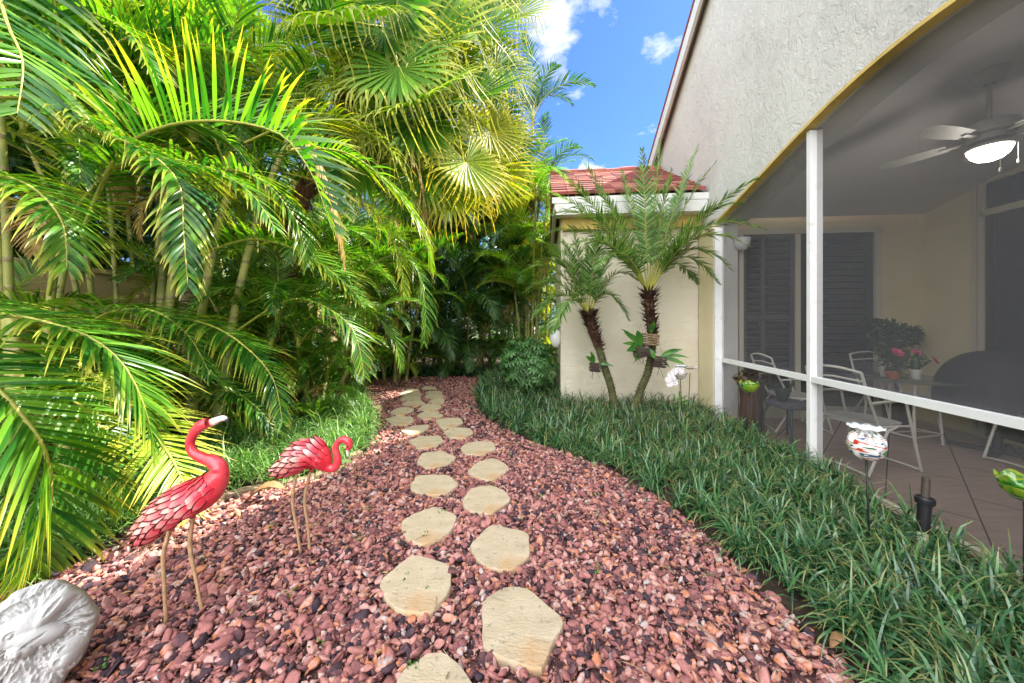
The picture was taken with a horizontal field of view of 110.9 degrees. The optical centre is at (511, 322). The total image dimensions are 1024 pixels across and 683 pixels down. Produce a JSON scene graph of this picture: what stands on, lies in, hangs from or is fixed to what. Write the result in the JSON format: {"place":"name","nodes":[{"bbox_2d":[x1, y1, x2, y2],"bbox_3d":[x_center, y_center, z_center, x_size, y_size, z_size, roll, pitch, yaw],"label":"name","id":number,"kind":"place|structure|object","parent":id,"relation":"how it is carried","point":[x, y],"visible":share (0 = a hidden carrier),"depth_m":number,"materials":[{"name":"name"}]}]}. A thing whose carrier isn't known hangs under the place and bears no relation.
{"place":"outdoors","nodes":[
{"label":"outdoors","id":0,"kind":"place"},
{"bbox_2d":[11,0,692,320],"label":"sky","id":1,"kind":"structure","parent":0,"point":[628,48],"materials":[{"name":"blue"}]},
{"bbox_2d":[0,375,858,682],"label":"lava gravel","id":2,"kind":"structure","parent":0,"point":[360,631],"depth_m":1.86,"materials":[{"name":"gravel"}]},
{"bbox_2d":[0,579,99,682],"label":"carved stone","id":3,"kind":"object","parent":2,"relation":"on","point":[47,629],"visible":1,"depth_m":1.30,"materials":[{"name":"stone"}]},
{"bbox_2d":[124,415,229,622],"bbox_3d":[-1.567,0.918,1.661,0.470,0.959,0.158,0,0,0],"label":"flamingo ornament","id":4,"kind":"object","parent":2,"relation":"on","point":[167,511],"visible":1,"depth_m":1.62,"materials":[{"name":"plastic"}]},
{"bbox_2d":[244,481,289,501],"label":"dry leaf","id":5,"kind":"object","parent":2,"relation":"on","point":[270,484],"visible":1,"depth_m":2.73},
{"bbox_2d":[265,435,352,553],"bbox_3d":[-1.217,1.048,2.130,0.510,0.737,0.165,0,0,0],"label":"flamingo ornament","id":6,"kind":"object","parent":2,"relation":"on","point":[301,454],"visible":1,"depth_m":2.09,"materials":[{"name":"pink ceramic"}]},
{"bbox_2d":[386,416,413,427],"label":"stepping stone","id":7,"kind":"object","parent":2,"relation":"on","point":[404,421],"visible":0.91,"depth_m":4.89,"materials":[{"name":"stone"}]},
{"bbox_2d":[390,407,413,415],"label":"stepping stone","id":8,"kind":"object","parent":2,"relation":"on","point":[400,411],"visible":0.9,"depth_m":5.39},
{"bbox_2d":[93,434,713,671],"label":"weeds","id":9,"kind":"object","parent":2,"relation":"on","point":[409,662],"visible":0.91,"depth_m":2.01,"materials":[{"name":"green plant"}]},
{"bbox_2d":[399,391,420,395],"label":"stepping stone","id":10,"kind":"object","parent":2,"relation":"on","point":[412,393],"visible":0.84,"depth_m":6.75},
{"bbox_2d":[400,395,420,400],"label":"stepping stone","id":11,"kind":"object","parent":2,"relation":"on","point":[409,398],"visible":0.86,"depth_m":6.30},
{"bbox_2d":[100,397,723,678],"bbox_3d":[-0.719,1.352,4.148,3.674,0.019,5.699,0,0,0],"label":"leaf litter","id":12,"kind":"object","parent":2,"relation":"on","point":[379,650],"visible":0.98,"depth_m":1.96,"materials":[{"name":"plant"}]},
{"bbox_2d":[402,400,424,407],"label":"stepping stone","id":13,"kind":"object","parent":2,"relation":"on","point":[416,403],"visible":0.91,"depth_m":5.93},
{"bbox_2d":[401,424,428,436],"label":"stepping stone","id":14,"kind":"object","parent":2,"relation":"on","point":[410,431],"visible":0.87,"depth_m":4.46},
{"bbox_2d":[380,555,451,621],"bbox_3d":[-0.505,1.404,1.861,0.381,0.087,0.419,-1,0,0],"label":"stepping stone","id":15,"kind":"object","parent":2,"relation":"on","point":[410,595],"visible":0.88,"depth_m":1.82,"materials":[{"name":"stone"}]},
{"bbox_2d":[409,436,442,449],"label":"stepping stone","id":16,"kind":"object","parent":2,"relation":"on","point":[423,442],"visible":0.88,"depth_m":4.03,"materials":[{"name":"stone"}]},
{"bbox_2d":[401,507,456,547],"bbox_3d":[-0.558,1.406,2.390,0.370,0.089,0.384,0,0,39],"label":"stepping stone","id":17,"kind":"object","parent":2,"relation":"on","point":[436,524],"visible":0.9,"depth_m":2.35,"materials":[{"name":"stone"}]},
{"bbox_2d":[417,411,442,421],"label":"stepping stone","id":18,"kind":"object","parent":2,"relation":"on","point":[426,415],"visible":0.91,"depth_m":5.17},
{"bbox_2d":[418,404,441,410],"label":"stepping stone","id":19,"kind":"object","parent":2,"relation":"on","point":[430,407],"visible":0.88,"depth_m":5.64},
{"bbox_2d":[396,653,471,682],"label":"stepping stone","id":20,"kind":"object","parent":2,"relation":"on","point":[436,668],"visible":0.99,"depth_m":1.38,"materials":[{"name":"stone"}]},
{"bbox_2d":[410,474,457,498],"bbox_3d":[-0.651,1.406,2.976,0.402,0.087,0.375,0,0,0],"label":"stepping stone","id":21,"kind":"object","parent":2,"relation":"on","point":[435,486],"visible":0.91,"depth_m":2.95,"materials":[{"name":"stone"}]},
{"bbox_2d":[424,394,443,399],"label":"stepping stone","id":22,"kind":"object","parent":2,"relation":"on","point":[430,396],"visible":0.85,"depth_m":6.49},
{"bbox_2d":[417,450,455,469],"bbox_3d":[-0.753,1.408,3.536,0.376,0.086,0.439,0,0,0],"label":"stepping stone","id":23,"kind":"object","parent":2,"relation":"on","point":[433,460],"visible":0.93,"depth_m":3.51,"materials":[{"name":"stone"}]},
{"bbox_2d":[428,398,444,403],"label":"stepping stone","id":24,"kind":"object","parent":2,"relation":"on","point":[437,400],"visible":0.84,"depth_m":6.07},
{"bbox_2d":[436,418,462,430],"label":"stepping stone","id":25,"kind":"object","parent":2,"relation":"on","point":[444,424],"visible":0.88,"depth_m":4.76,"materials":[{"name":"stone"}]},
{"bbox_2d":[444,427,472,439],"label":"stepping stone","id":26,"kind":"object","parent":2,"relation":"on","point":[458,433],"visible":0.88,"depth_m":4.32,"materials":[{"name":"stone"}]},
{"bbox_2d":[461,441,495,456],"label":"stepping stone","id":27,"kind":"object","parent":2,"relation":"on","point":[480,448],"visible":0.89,"depth_m":3.82,"materials":[{"name":"stone"}]},
{"bbox_2d":[462,485,510,515],"bbox_3d":[-0.196,1.407,2.732,0.373,0.087,0.432,0,0,0],"label":"stepping stone","id":28,"kind":"object","parent":2,"relation":"on","point":[491,500],"visible":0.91,"depth_m":2.70,"materials":[{"name":"stone"}]},
{"bbox_2d":[468,458,508,483],"bbox_3d":[-0.212,1.407,3.291,0.395,0.089,0.397,0,0,-42],"label":"stepping stone","id":29,"kind":"object","parent":2,"relation":"on","point":[493,470],"visible":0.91,"depth_m":3.24,"materials":[{"name":"stone"}]},
{"bbox_2d":[470,525,529,576],"bbox_3d":[-0.074,1.410,2.169,0.371,0.087,0.437,-1,0,0],"label":"stepping stone","id":30,"kind":"object","parent":2,"relation":"on","point":[492,551],"visible":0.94,"depth_m":2.13,"materials":[{"name":"stone"}]},
{"bbox_2d":[481,586,563,679],"bbox_3d":[0.045,1.405,1.607,0.383,0.087,0.433,-1,0,0],"label":"stepping stone","id":31,"kind":"object","parent":2,"relation":"on","point":[517,623],"visible":0.94,"depth_m":1.57,"materials":[{"name":"stone"}]},
{"bbox_2d":[829,631,845,647],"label":"dry leaf","id":32,"kind":"object","parent":2,"relation":"on","point":[834,636],"visible":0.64,"depth_m":1.48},
{"bbox_2d":[369,362,503,376],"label":"border grass","id":33,"kind":"structure","parent":0,"point":[456,371],"depth_m":9.29,"materials":[{"name":"plant"}]},
{"bbox_2d":[0,325,1023,682],"bbox_3d":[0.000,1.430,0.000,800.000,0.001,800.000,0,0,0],"label":"ground","id":34,"kind":"structure","parent":0,"point":[774,587],"depth_m":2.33,"materials":[{"name":"green plant"}]},
{"bbox_2d":[5,76,137,388],"bbox_3d":[-7.021,-2.640,4.213,4.304,8.185,4.990,0,0,16],"label":"palm clump","id":35,"kind":"object","parent":34,"relation":"on","point":[33,338],"visible":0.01,"depth_m":4.88,"materials":[{"name":"green plant"}]},
{"bbox_2d":[0,244,169,424],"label":"palm clump","id":36,"kind":"object","parent":34,"relation":"on","point":[19,271],"visible":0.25,"depth_m":3.47,"materials":[{"name":"green plant"}]},
{"bbox_2d":[0,0,267,482],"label":"palm clump","id":37,"kind":"object","parent":34,"relation":"on","point":[7,281],"visible":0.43,"depth_m":3.05,"materials":[{"name":"green plant"}]},
{"bbox_2d":[0,437,304,585],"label":"border grass","id":38,"kind":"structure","parent":34,"relation":"on","point":[122,523],"depth_m":2.44,"materials":[{"name":"plant"}]},
{"bbox_2d":[12,70,308,420],"bbox_3d":[-4.486,-0.750,4.898,3.164,4.554,2.998,0,0,0],"label":"leaning palm","id":39,"kind":"object","parent":34,"relation":"on","point":[237,130],"visible":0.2,"depth_m":4.84,"materials":[{"name":"green plant"}]},
{"bbox_2d":[5,0,322,426],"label":"palm clump","id":40,"kind":"object","parent":34,"relation":"on","point":[89,282],"visible":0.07,"depth_m":4.99,"materials":[{"name":"fan leaf"},{"name":"green cane"},{"name":"leaf"}]},
{"bbox_2d":[14,257,351,415],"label":"boundary wall","id":41,"kind":"structure","parent":34,"relation":"on","point":[102,286],"depth_m":5.12,"materials":[{"name":"beige paint"}]},
{"bbox_2d":[85,0,290,378],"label":"palm clump","id":42,"kind":"object","parent":34,"relation":"on","point":[129,235],"depth_m":6.20,"materials":[{"name":"green plant"}]},
{"bbox_2d":[0,0,388,447],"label":"palm clump","id":43,"kind":"object","parent":34,"relation":"on","point":[223,15],"visible":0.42,"depth_m":4.18,"materials":[{"name":"green plant"}]},
{"bbox_2d":[6,0,396,332],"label":"background foliage","id":44,"kind":"object","parent":34,"relation":"on","point":[17,159],"visible":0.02,"depth_m":6.63,"materials":[{"name":"plant"}]},
{"bbox_2d":[76,214,345,404],"bbox_3d":[-4.794,0.058,5.952,3.495,2.990,3.371,0,0,42],"label":"palm clump","id":45,"kind":"object","parent":34,"relation":"on","point":[123,244],"visible":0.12,"depth_m":5.19,"materials":[{"name":"green plant"}]},
{"bbox_2d":[0,0,438,602],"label":"palm clump","id":46,"kind":"object","parent":34,"relation":"on","point":[20,436],"visible":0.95,"depth_m":2.31,"materials":[{"name":"green plant"}]},
{"bbox_2d":[90,212,352,441],"bbox_3d":[-3.861,0.014,5.046,2.969,2.888,2.929,0,0,0],"label":"palm clump","id":47,"kind":"object","parent":34,"relation":"on","point":[266,290],"visible":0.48,"depth_m":4.67,"materials":[{"name":"green plant"}]},
{"bbox_2d":[107,4,359,405],"bbox_3d":[-4.990,-2.138,7.132,4.989,7.457,4.020,0,0,0],"label":"palm clump","id":48,"kind":"object","parent":34,"relation":"on","point":[274,110],"visible":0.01,"depth_m":6.72,"materials":[{"name":"green plant"}]},
{"bbox_2d":[122,450,362,537],"bbox_3d":[-2.020,1.388,2.987,0.268,0.063,1.722,0,0,35],"label":"garden edging","id":49,"kind":"object","parent":34,"relation":"on","point":[241,490],"visible":0.3,"depth_m":2.92,"materials":[{"name":"stone"}]},
{"bbox_2d":[127,366,392,488],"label":"border grass","id":50,"kind":"structure","parent":34,"relation":"on","point":[358,421],"depth_m":4.04,"materials":[{"name":"plant"}]},
{"bbox_2d":[209,404,264,435],"bbox_3d":[-3.103,1.138,4.143,0.641,0.478,0.803,0,0,-25],"label":"bromeliad","id":51,"kind":"object","parent":50,"relation":"on","point":[240,424],"visible":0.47,"depth_m":4.09,"materials":[{"name":"green plant"}]},
{"bbox_2d":[234,411,302,447],"bbox_3d":[-2.982,1.202,4.328,0.630,0.494,0.807,0,0,0],"label":"bromeliad","id":52,"kind":"object","parent":34,"relation":"on","point":[263,426],"visible":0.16,"depth_m":4.24,"materials":[{"name":"green plant"}]},
{"bbox_2d":[183,142,397,395],"bbox_3d":[-3.807,-0.624,6.068,3.464,4.164,3.037,0,0,24],"label":"palm clump","id":53,"kind":"object","parent":34,"relation":"on","point":[311,277],"visible":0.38,"depth_m":5.68,"materials":[{"name":"green plant"}]},
{"bbox_2d":[283,384,344,425],"bbox_3d":[-2.783,1.168,4.933,0.840,0.604,1.022,0,0,0],"label":"bromeliad","id":54,"kind":"object","parent":34,"relation":"on","point":[321,406],"visible":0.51,"depth_m":4.94,"materials":[{"name":"green plant"}]},
{"bbox_2d":[216,256,428,408],"bbox_3d":[-3.009,0.210,5.505,2.876,2.564,2.424,0,0,14],"label":"palm clump","id":55,"kind":"object","parent":34,"relation":"on","point":[298,320],"visible":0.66,"depth_m":5.35,"materials":[{"name":"green plant"}]},
{"bbox_2d":[244,165,449,385],"bbox_3d":[-3.341,-0.829,7.596,3.824,4.567,3.526,0,0,0],"label":"palm clump","id":56,"kind":"object","parent":34,"relation":"on","point":[353,243],"visible":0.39,"depth_m":7.45,"materials":[{"name":"green plant"}]},
{"bbox_2d":[304,162,456,371],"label":"palm clump","id":57,"kind":"object","parent":34,"relation":"on","point":[402,343],"visible":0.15,"depth_m":9.39,"materials":[{"name":"green plant"}]},
{"bbox_2d":[311,232,466,381],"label":"palm clump","id":58,"kind":"object","parent":34,"relation":"on","point":[414,287],"visible":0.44,"depth_m":8.14,"materials":[{"name":"green plant"}]},
{"bbox_2d":[327,105,453,361],"bbox_3d":[-4.538,-2.832,12.300,4.789,9.031,4.757,0,0,-27],"label":"palm clump","id":59,"kind":"object","parent":34,"relation":"on","point":[383,283],"visible":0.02,"depth_m":12.08,"materials":[{"name":"green plant"}]},
{"bbox_2d":[251,0,557,410],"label":"fan palm","id":60,"kind":"object","parent":34,"relation":"on","point":[422,56],"visible":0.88,"depth_m":4.83,"materials":[{"name":"green plant"}]},
{"bbox_2d":[360,210,494,367],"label":"palm clump","id":61,"kind":"object","parent":34,"relation":"on","point":[431,345],"visible":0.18,"depth_m":10.37,"materials":[{"name":"green plant"}]},
{"bbox_2d":[369,181,506,367],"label":"palm clump","id":62,"kind":"object","parent":34,"relation":"on","point":[451,267],"visible":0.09,"depth_m":10.41,"materials":[{"name":"green plant"}]},
{"bbox_2d":[336,209,555,354],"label":"background foliage","id":63,"kind":"object","parent":34,"relation":"on","point":[407,310],"visible":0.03,"depth_m":15.96,"materials":[{"name":"plant"}]},
{"bbox_2d":[366,207,545,378],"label":"palm clump","id":64,"kind":"object","parent":34,"relation":"on","point":[486,312],"visible":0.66,"depth_m":9.36,"materials":[{"name":"green plant"}]},
{"bbox_2d":[436,196,543,365],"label":"palm clump","id":65,"kind":"object","parent":34,"relation":"on","point":[487,221],"visible":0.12,"depth_m":11.21,"materials":[{"name":"green plant"}]},
{"bbox_2d":[453,202,555,368],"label":"palm clump","id":66,"kind":"object","parent":34,"relation":"on","point":[495,260],"visible":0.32,"depth_m":9.70,"materials":[{"name":"green plant"}]},
{"bbox_2d":[448,137,568,343],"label":"palm clump","id":67,"kind":"object","parent":34,"relation":"on","point":[509,221],"visible":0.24,"depth_m":10.24,"materials":[{"name":"green plant"}]},
{"bbox_2d":[472,199,553,347],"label":"palm clump","id":68,"kind":"object","parent":34,"relation":"on","point":[494,331],"visible":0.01,"depth_m":11.47,"materials":[{"name":"green plant"}]},
{"bbox_2d":[473,152,574,369],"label":"palm clump","id":69,"kind":"object","parent":34,"relation":"on","point":[521,283],"visible":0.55,"depth_m":8.87,"materials":[{"name":"green plant"}]},
{"bbox_2d":[492,196,555,369],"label":"palm clump","id":70,"kind":"object","parent":34,"relation":"on","point":[549,286],"visible":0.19,"depth_m":9.93,"materials":[{"name":"green plant"}]},
{"bbox_2d":[497,337,559,391],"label":"umbrella shrub","id":71,"kind":"object","parent":34,"relation":"on","point":[530,367],"visible":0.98,"depth_m":6.28,"materials":[{"name":"green plant"}]},
{"bbox_2d":[512,156,551,336],"bbox_3d":[0.548,-1.744,10.585,1.976,6.389,1.989,0,0,0],"label":"fan palm","id":72,"kind":"object","parent":34,"relation":"on","point":[532,200],"visible":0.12,"depth_m":10.56,"materials":[{"name":"green plant"}]},
{"bbox_2d":[478,30,596,361],"bbox_3d":[0.469,-3.239,10.985,3.668,9.482,3.285,0,0,-33],"label":"slender palm","id":73,"kind":"object","parent":34,"relation":"on","point":[539,95],"visible":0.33,"depth_m":10.67,"materials":[{"name":"green plant"}]},
{"bbox_2d":[518,227,638,413],"bbox_3d":[0.992,0.005,4.961,1.822,2.899,0.974,0,0,0],"label":"date palm","id":74,"kind":"object","parent":34,"relation":"on","point":[588,313],"visible":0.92,"depth_m":4.99,"materials":[{"name":"green plant"}]},
{"bbox_2d":[586,347,612,377],"bbox_3d":[1.210,0.574,4.926,0.390,0.465,0.143,0,0,0],"label":"orchid basket","id":75,"kind":"object","parent":74,"relation":"hanging from","point":[594,367],"visible":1,"depth_m":4.89,"materials":[{"name":"green plant"}]},
{"bbox_2d":[538,136,766,412],"bbox_3d":[1.729,-0.588,4.757,2.793,4.101,1.487,0,0,0],"label":"date palm","id":76,"kind":"object","parent":34,"relation":"on","point":[626,254],"visible":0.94,"depth_m":4.85,"materials":[{"name":"green plant"}]},
{"bbox_2d":[622,324,656,364],"bbox_3d":[1.719,0.318,4.847,0.508,0.586,0.190,0,0,0],"label":"orchid basket","id":77,"kind":"object","parent":76,"relation":"hanging from","point":[642,351],"visible":0.99,"depth_m":4.80,"materials":[{"name":"green plant"}]},
{"bbox_2d":[642,315,659,346],"bbox_3d":[1.908,0.161,4.869,0.193,0.599,0.187,0,0,0],"label":"orchid basket","id":78,"kind":"object","parent":76,"relation":"hanging from","point":[653,337],"visible":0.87,"depth_m":4.79,"materials":[{"name":"brown wood"}]},
{"bbox_2d":[649,336,688,377],"bbox_3d":[2.163,0.472,4.865,0.472,0.566,0.184,0,0,0],"label":"orchid basket","id":79,"kind":"object","parent":76,"relation":"hanging from","point":[669,355],"visible":0.94,"depth_m":4.82,"materials":[{"name":"green plant"}]},
{"bbox_2d":[665,367,690,414],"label":"orchid plant","id":80,"kind":"object","parent":34,"relation":"on","point":[670,377],"visible":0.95,"depth_m":4.67,"materials":[{"name":"white plant"}]},
{"bbox_2d":[674,364,686,409],"bbox_3d":[2.265,0.997,4.750,0.170,0.846,0.170,0,0,0],"label":"glass flower stake","id":81,"kind":"object","parent":34,"relation":"on","point":[682,374],"visible":0.84,"depth_m":4.71,"materials":[{"name":"glass"}]},
{"bbox_2d":[684,366,697,406],"bbox_3d":[2.650,1.039,5.246,0.221,0.763,0.218,0,0,0],"label":"glass flower stake","id":82,"kind":"object","parent":34,"relation":"on","point":[689,367],"visible":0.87,"depth_m":5.25,"materials":[{"name":"white metal"}]},
{"bbox_2d":[739,380,759,429],"bbox_3d":[2.660,1.041,3.950,0.196,0.760,0.196,0,0,0],"label":"glass flower stake","id":83,"kind":"object","parent":34,"relation":"on","point":[748,386],"visible":0.98,"depth_m":3.92,"materials":[{"name":"green glass"}]},
{"bbox_2d":[550,0,1023,575],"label":"stucco house","id":84,"kind":"structure","parent":34,"relation":"on","point":[814,114],"depth_m":4.60,"materials":[{"name":"paint"}]},
{"bbox_2d":[550,326,559,346],"bbox_3d":[0.761,0.250,6.145,0.200,0.380,0.200,0,0,6],"label":"wall lamp","id":85,"kind":"object","parent":84,"relation":"attached to","point":[555,339],"visible":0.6,"depth_m":6.07,"materials":[{"name":"white glass"}]},
{"bbox_2d":[733,237,750,250],"bbox_3d":[3.323,-1.120,5.100,0.220,0.180,0.230,0,0,6],"label":"wall lamp","id":86,"kind":"object","parent":84,"relation":"attached to","point":[738,245],"visible":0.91,"depth_m":5.03,"materials":[{"name":"white glass"}]},
{"bbox_2d":[738,226,883,418],"bbox_3d":[4.276,0.020,5.090,1.960,2.760,0.105,0,0,5],"label":"sliding door","id":87,"kind":"structure","parent":84,"relation":"in","point":[771,273],"depth_m":5.09,"materials":[{"name":"glass"}]},
{"bbox_2d":[879,63,1023,171],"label":"ceiling fan","id":88,"kind":"object","parent":84,"relation":"hanging from","point":[988,139],"visible":1,"depth_m":2.78,"materials":[{"name":"grey metal"}]},
{"bbox_2d":[972,166,1023,443],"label":"patio door","id":89,"kind":"structure","parent":84,"relation":"in","point":[997,232],"depth_m":4.08,"materials":[{"name":"glass"}]},
{"bbox_2d":[846,422,887,537],"bbox_3d":[2.130,1.022,2.120,0.180,0.797,0.180,0,0,0],"label":"glass flower stake","id":90,"kind":"object","parent":34,"relation":"on","point":[866,442],"visible":0.99,"depth_m":2.09,"materials":[{"name":"white glass"}]},
{"bbox_2d":[914,476,935,553],"bbox_3d":[2.435,1.158,2.080,0.087,0.487,0.086,0,0,0],"label":"garden light","id":91,"kind":"object","parent":34,"relation":"on","point":[925,501],"visible":0.88,"depth_m":2.06,"materials":[{"name":"black plastic"}]},
{"bbox_2d":[993,469,1023,588],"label":"glass flower stake","id":92,"kind":"object","parent":34,"relation":"on","point":[1010,482],"visible":0.99,"depth_m":1.73,"materials":[{"name":"green glass"}]},
{"bbox_2d":[462,366,776,448],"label":"border grass","id":93,"kind":"structure","parent":0,"point":[515,408],"depth_m":4.86,"materials":[{"name":"plant"}]},
{"bbox_2d":[767,419,1023,571],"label":"patio","id":94,"kind":"structure","parent":0,"point":[986,533],"depth_m":3.13,"materials":[{"name":"brown tile"}]},
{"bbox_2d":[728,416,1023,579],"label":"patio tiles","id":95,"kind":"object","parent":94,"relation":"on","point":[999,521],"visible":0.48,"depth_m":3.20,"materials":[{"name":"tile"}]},
{"bbox_2d":[732,368,771,432],"bbox_3d":[3.073,0.993,4.528,0.439,0.814,0.437,0,0,0],"label":"log planter","id":96,"kind":"object","parent":95,"relation":"on","point":[755,410],"visible":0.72,"depth_m":4.43,"materials":[{"name":"brown wood"}]},
{"bbox_2d":[761,398,805,446],"bbox_3d":[3.240,1.153,4.120,0.420,0.461,0.420,0,0,-10],"label":"stool","id":97,"kind":"object","parent":95,"relation":"on","point":[791,405],"visible":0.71,"depth_m":4.05,"materials":[{"name":"grey metal"}]},
{"bbox_2d":[774,380,793,401],"bbox_3d":[3.174,0.796,4.129,0.201,0.244,0.168,0,0,-34],"label":"flower pot","id":98,"kind":"object","parent":97,"relation":"on","point":[782,394],"visible":1,"depth_m":4.08,"materials":[{"name":"grey metal"}]},
{"bbox_2d":[750,353,833,434],"bbox_3d":[3.615,0.893,4.626,0.714,0.973,0.596,0,0,8],"label":"patio chair","id":99,"kind":"object","parent":95,"relation":"on","point":[801,396],"visible":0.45,"depth_m":4.51,"materials":[{"name":"beige"}]},
{"bbox_2d":[805,364,922,477],"bbox_3d":[3.376,0.893,3.441,0.714,0.973,0.596,0,0,-12],"label":"patio chair","id":100,"kind":"object","parent":95,"relation":"on","point":[846,416],"visible":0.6,"depth_m":3.29,"materials":[{"name":"beige"}]},
{"bbox_2d":[849,351,939,433],"bbox_3d":[5.005,0.893,4.665,0.596,0.973,0.714,0,0,6],"label":"patio chair","id":101,"kind":"object","parent":95,"relation":"on","point":[901,392],"visible":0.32,"depth_m":4.63,"materials":[{"name":"beige"}]},
{"bbox_2d":[864,318,925,424],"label":"topiary plant","id":102,"kind":"object","parent":95,"relation":"on","point":[895,333],"visible":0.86,"depth_m":4.78,"materials":[{"name":"green plant"}]},
{"bbox_2d":[842,371,966,447],"bbox_3d":[4.560,1.015,4.130,1.020,0.737,1.020,0,0,-15],"label":"patio table","id":103,"kind":"object","parent":95,"relation":"on","point":[925,380],"visible":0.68,"depth_m":3.96,"materials":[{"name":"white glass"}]},
{"bbox_2d":[872,342,898,376],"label":"potted plant","id":104,"kind":"object","parent":103,"relation":"on","point":[881,370],"visible":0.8,"depth_m":4.20,"materials":[{"name":"green plant"}]},
{"bbox_2d":[876,348,909,379],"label":"potted plant","id":105,"kind":"object","parent":103,"relation":"on","point":[893,373],"visible":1,"depth_m":4.00,"materials":[{"name":"green plant"}]},
{"bbox_2d":[902,345,938,378],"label":"potted plant","id":106,"kind":"object","parent":103,"relation":"on","point":[916,370],"visible":0.95,"depth_m":3.99,"materials":[{"name":"green plant"}]},
{"bbox_2d":[931,351,1023,458],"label":"covered stand","id":107,"kind":"object","parent":95,"relation":"on","point":[993,381],"visible":0.93,"depth_m":3.59,"materials":[{"name":"black fabric"}]},
{"bbox_2d":[982,413,1023,467],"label":"patio chair","id":108,"kind":"object","parent":95,"relation":"on","point":[989,441],"visible":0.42,"depth_m":3.55,"materials":[{"name":"beige"}]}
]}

